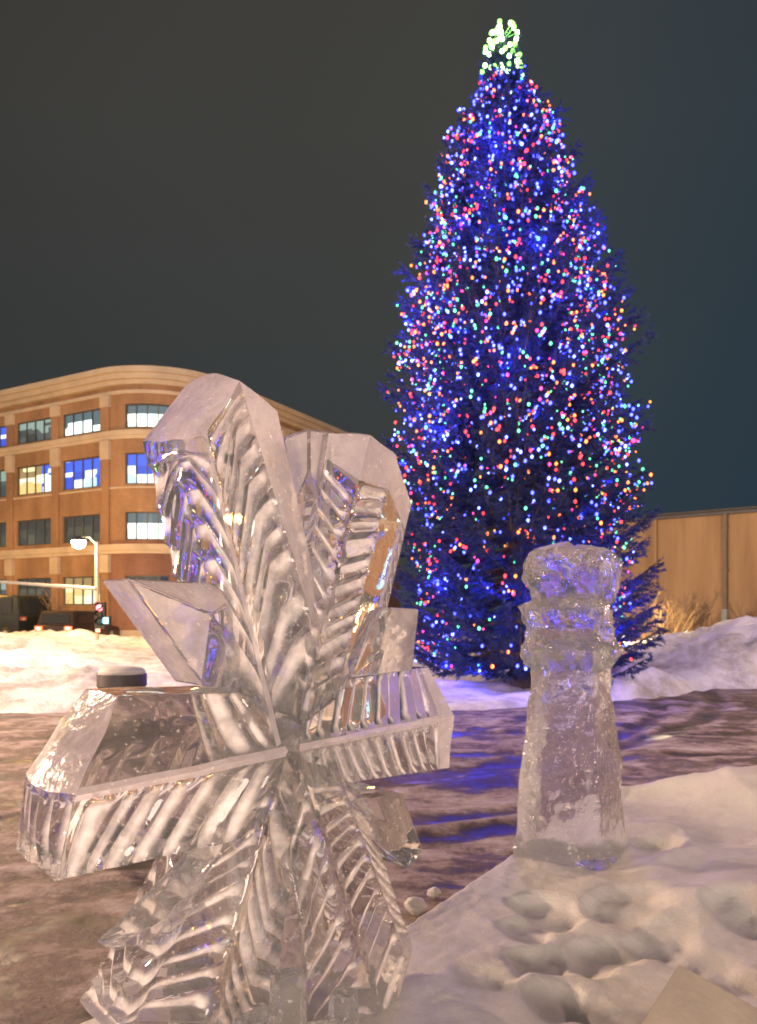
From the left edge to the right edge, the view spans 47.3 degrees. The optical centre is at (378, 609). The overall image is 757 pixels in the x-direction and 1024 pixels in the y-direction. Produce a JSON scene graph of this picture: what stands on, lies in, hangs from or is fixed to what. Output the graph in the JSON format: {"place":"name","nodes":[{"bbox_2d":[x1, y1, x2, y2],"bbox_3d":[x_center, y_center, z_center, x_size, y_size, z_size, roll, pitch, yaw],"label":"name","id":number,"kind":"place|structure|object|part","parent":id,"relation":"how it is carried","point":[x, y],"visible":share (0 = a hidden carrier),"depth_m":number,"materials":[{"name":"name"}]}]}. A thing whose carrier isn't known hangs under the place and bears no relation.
{"place":"outdoors","nodes":[
{"label":"outdoors","id":0,"kind":"place"},
{"bbox_2d":[0,689,756,1023],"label":"road","id":1,"kind":"structure","parent":0,"point":[462,809],"depth_m":6.26,"materials":[{"name":"grey asphalt"}]},
{"bbox_2d":[96,666,146,687],"bbox_3d":[-2.378,1.012,8.000,0.450,0.977,0.450,0,0,0],"label":"waste bin","id":2,"kind":"object","parent":1,"relation":"on","point":[119,676],"visible":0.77,"depth_m":7.82,"materials":[{"name":"grey metal"}]},
{"bbox_2d":[404,897,426,915],"bbox_3d":[0.185,1.472,4.298,0.116,0.089,0.118,0,0,0],"label":"snow lump","id":3,"kind":"object","parent":1,"relation":"on","point":[416,906],"visible":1,"depth_m":4.26,"materials":[{"name":"white snow"}]},
{"bbox_2d":[81,765,756,1023],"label":"snow ledge","id":4,"kind":"object","parent":1,"relation":"on","point":[511,939],"visible":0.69,"depth_m":3.05,"materials":[{"name":"white snow"}]},
{"bbox_2d":[15,373,453,1023],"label":"ice snowflake","id":5,"kind":"object","parent":4,"relation":"on","point":[249,813],"visible":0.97,"depth_m":2.18,"materials":[{"name":"clear ice"}]},
{"bbox_2d":[234,1005,274,1023],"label":"ice chunk","id":6,"kind":"object","parent":4,"relation":"on","point":[261,1014],"visible":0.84,"depth_m":1.94,"materials":[{"name":"clear ice"}]},
{"bbox_2d":[269,966,306,1023],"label":"ice chunk","id":7,"kind":"object","parent":4,"relation":"on","point":[287,1001],"visible":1,"depth_m":1.96,"materials":[{"name":"clear ice"}]},
{"bbox_2d":[307,1019,340,1023],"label":"ice chunk","id":8,"kind":"object","parent":4,"relation":"on","point":[331,1021],"visible":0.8,"depth_m":1.99,"materials":[{"name":"ice"}]},
{"bbox_2d":[328,986,358,1023],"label":"ice chunk","id":9,"kind":"object","parent":4,"relation":"on","point":[343,1005],"visible":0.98,"depth_m":2.02,"materials":[{"name":"clear ice"}]},
{"bbox_2d":[513,541,627,870],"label":"ice pillar","id":10,"kind":"structure","parent":4,"relation":"on","point":[570,812],"depth_m":3.78,"materials":[{"name":"clear ice"}]},
{"bbox_2d":[641,965,756,1023],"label":"ice slab","id":11,"kind":"object","parent":4,"relation":"on","point":[686,996],"depth_m":1.89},
{"bbox_2d":[427,887,440,897],"bbox_3d":[0.289,1.469,4.488,0.066,0.055,0.075,0,0,35],"label":"snow lump","id":12,"kind":"object","parent":1,"relation":"on","point":[433,892],"visible":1,"depth_m":4.46,"materials":[{"name":"white snow"}]},
{"bbox_2d":[0,615,756,713],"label":"snow field","id":13,"kind":"structure","parent":0,"point":[48,671],"depth_m":16.84,"materials":[{"name":"white snow"}]},
{"bbox_2d":[0,595,51,632],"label":"parked van","id":14,"kind":"object","parent":13,"relation":"on","point":[19,613],"visible":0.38,"depth_m":36.93,"materials":[{"name":"black paint"}]},
{"bbox_3d":[-16.509,-0.169,38.337,3.150,0.682,1.840,0,0,30],"label":"side window","id":15,"kind":"part","parent":14,"relation":"part of","materials":[{"name":"black glass"}]},
{"bbox_3d":[-14.833,-0.179,37.370,0.100,0.662,1.510,0,0,30],"label":"rear window","id":16,"kind":"part","parent":14,"relation":"part of","materials":[{"name":"black glass"}]},
{"bbox_2d":[36,587,80,610],"bbox_3d":[-13.688,0.086,37.412,1.764,2.757,2.325,0,0,0],"label":"bare shrub","id":17,"kind":"object","parent":13,"relation":"on","point":[56,606],"visible":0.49,"depth_m":36.92,"materials":[{"name":"brown plant"}]},
{"bbox_2d":[34,611,118,634],"bbox_3d":[-13.186,0.738,37.960,1.786,1.415,4.480,0,0,8],"label":"parked car","id":18,"kind":"object","parent":13,"relation":"on","point":[57,621],"visible":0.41,"depth_m":36.05,"materials":[{"name":"black paint"}]},
{"bbox_3d":[-13.467,0.359,35.960,1.310,0.379,0.100,0,0,8],"label":"rear window","id":19,"kind":"part","parent":18,"relation":"part of","materials":[{"name":"black glass"}]},
{"bbox_3d":[-13.246,0.369,37.530,1.640,0.399,2.450,0,0,8],"label":"side window","id":20,"kind":"part","parent":18,"relation":"part of","materials":[{"name":"black glass"}]},
{"bbox_2d":[375,31,672,688],"bbox_3d":[2.548,-4.503,15.981,5.845,12.419,5.454,0,0,0],"label":"christmas tree","id":21,"kind":"object","parent":13,"relation":"on","point":[515,494],"visible":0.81,"depth_m":14.95,"materials":[{"name":"green plant"}]},
{"bbox_2d":[480,19,523,93],"bbox_3d":[2.297,-10.240,16.008,0.820,1.160,0.775,0,0,0],"label":"tree topper","id":22,"kind":"object","parent":21,"relation":"attached to","point":[498,30],"visible":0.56,"depth_m":15.77,"materials":[{"name":"green"}]},
{"bbox_2d":[387,64,652,671],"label":"string lights","id":23,"kind":"object","parent":21,"relation":"attached to","point":[584,352],"visible":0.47,"depth_m":14.83,"materials":[{"name":"multicoloured plastic"}]},
{"bbox_2d":[615,585,704,638],"bbox_3d":[7.283,0.312,22.417,1.600,1.994,2.267,0,0,-20],"label":"bare shrub","id":24,"kind":"object","parent":13,"relation":"on","point":[669,621],"visible":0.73,"depth_m":22.20,"materials":[{"name":"brown plant"}]},
{"bbox_2d":[653,579,723,632],"bbox_3d":[8.965,0.163,24.903,2.056,2.564,1.751,0,0,0],"label":"bare shrub","id":25,"kind":"object","parent":13,"relation":"on","point":[699,620],"visible":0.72,"depth_m":24.86,"materials":[{"name":"brown plant"}]},
{"bbox_2d":[716,591,756,618],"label":"bare shrub","id":26,"kind":"object","parent":13,"relation":"on","point":[733,612],"visible":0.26,"depth_m":25.43,"materials":[{"name":"brown plant"}]},
{"bbox_2d":[0,0,756,610],"label":"sky","id":27,"kind":"structure","parent":0,"point":[233,189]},
{"bbox_2d":[417,611,499,629],"bbox_3d":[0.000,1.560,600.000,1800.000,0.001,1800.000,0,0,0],"label":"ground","id":28,"kind":"structure","parent":0,"point":[421,624],"depth_m":115.76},
{"bbox_2d":[71,536,98,640],"bbox_3d":[-10.150,-0.483,30.000,1.033,4.167,0.500,0,0,0],"label":"street lamp","id":29,"kind":"object","parent":28,"relation":"on","point":[78,542],"visible":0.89,"depth_m":29.95,"materials":[{"name":"metal"}]},
{"bbox_2d":[0,580,110,632],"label":"traffic signal","id":30,"kind":"object","parent":29,"relation":"attached to","point":[102,619],"visible":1,"depth_m":29.71,"materials":[{"name":"metal"}]},
{"bbox_2d":[0,365,407,636],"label":"office building","id":31,"kind":"structure","parent":28,"relation":"on","point":[73,461],"depth_m":41.64,"materials":[{"name":"beige brick"}]},
{"bbox_2d":[0,579,5,594],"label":"window","id":32,"kind":"structure","parent":31,"relation":"in","point":[2,586],"depth_m":45.13,"materials":[{"name":"grey glass"}]},
{"bbox_2d":[0,522,5,546],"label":"window","id":33,"kind":"structure","parent":31,"relation":"in","point":[2,525],"depth_m":45.13,"materials":[{"name":"grey glass"}]},
{"bbox_2d":[0,470,5,497],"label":"window","id":34,"kind":"structure","parent":31,"relation":"in","point":[2,472],"depth_m":45.13,"materials":[{"name":"grey glass"}]},
{"bbox_2d":[0,426,5,446],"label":"window","id":35,"kind":"structure","parent":31,"relation":"in","point":[2,429],"depth_m":45.13,"materials":[{"name":"blue glass"}]},
{"bbox_2d":[18,578,50,602],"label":"window","id":36,"kind":"structure","parent":31,"relation":"in","point":[22,589],"depth_m":43.76,"materials":[{"name":"grey glass"}]},
{"bbox_2d":[18,518,50,545],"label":"window","id":37,"kind":"structure","parent":31,"relation":"in","point":[30,532],"depth_m":43.76,"materials":[{"name":"grey glass"}]},
{"bbox_2d":[18,463,50,495],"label":"window","id":38,"kind":"structure","parent":31,"relation":"in","point":[35,479],"depth_m":43.76,"materials":[{"name":"yellow glass"}]},
{"bbox_2d":[18,417,50,443],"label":"window","id":39,"kind":"structure","parent":31,"relation":"in","point":[36,430],"depth_m":43.76,"materials":[{"name":"grey glass"}]},
{"bbox_2d":[64,576,99,604],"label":"window","id":40,"kind":"structure","parent":31,"relation":"in","point":[87,597],"depth_m":41.87,"materials":[{"name":"yellow glass"}]},
{"bbox_2d":[64,514,99,542],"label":"window","id":41,"kind":"structure","parent":31,"relation":"in","point":[84,525],"depth_m":41.72,"materials":[{"name":"grey glass"}]},
{"bbox_2d":[64,456,99,489],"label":"window","id":42,"kind":"structure","parent":31,"relation":"in","point":[79,473],"depth_m":41.72,"materials":[{"name":"blue glass"}]},
{"bbox_2d":[64,408,99,436],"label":"window","id":43,"kind":"structure","parent":31,"relation":"in","point":[88,421],"depth_m":41.72,"materials":[{"name":"grey glass"}]},
{"bbox_2d":[126,453,153,483],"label":"window","id":44,"kind":"structure","parent":31,"relation":"in","point":[138,471],"depth_m":40.26,"materials":[{"name":"blue glass"}]},
{"bbox_2d":[126,512,163,539],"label":"window","id":45,"kind":"structure","parent":31,"relation":"in","point":[139,525],"depth_m":40.27,"materials":[{"name":"grey glass"}]},
{"bbox_2d":[126,576,169,580],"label":"window","id":46,"kind":"structure","parent":31,"relation":"in","point":[164,578],"depth_m":40.28,"materials":[{"name":"grey glass"}]},
{"bbox_2d":[126,404,169,427],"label":"window","id":47,"kind":"structure","parent":31,"relation":"in","point":[137,415],"depth_m":40.27,"materials":[{"name":"grey glass"}]},
{"bbox_2d":[504,506,756,641],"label":"warehouse","id":48,"kind":"structure","parent":28,"relation":"on","point":[707,554],"depth_m":30.91,"materials":[{"name":"metal"}]}
]}

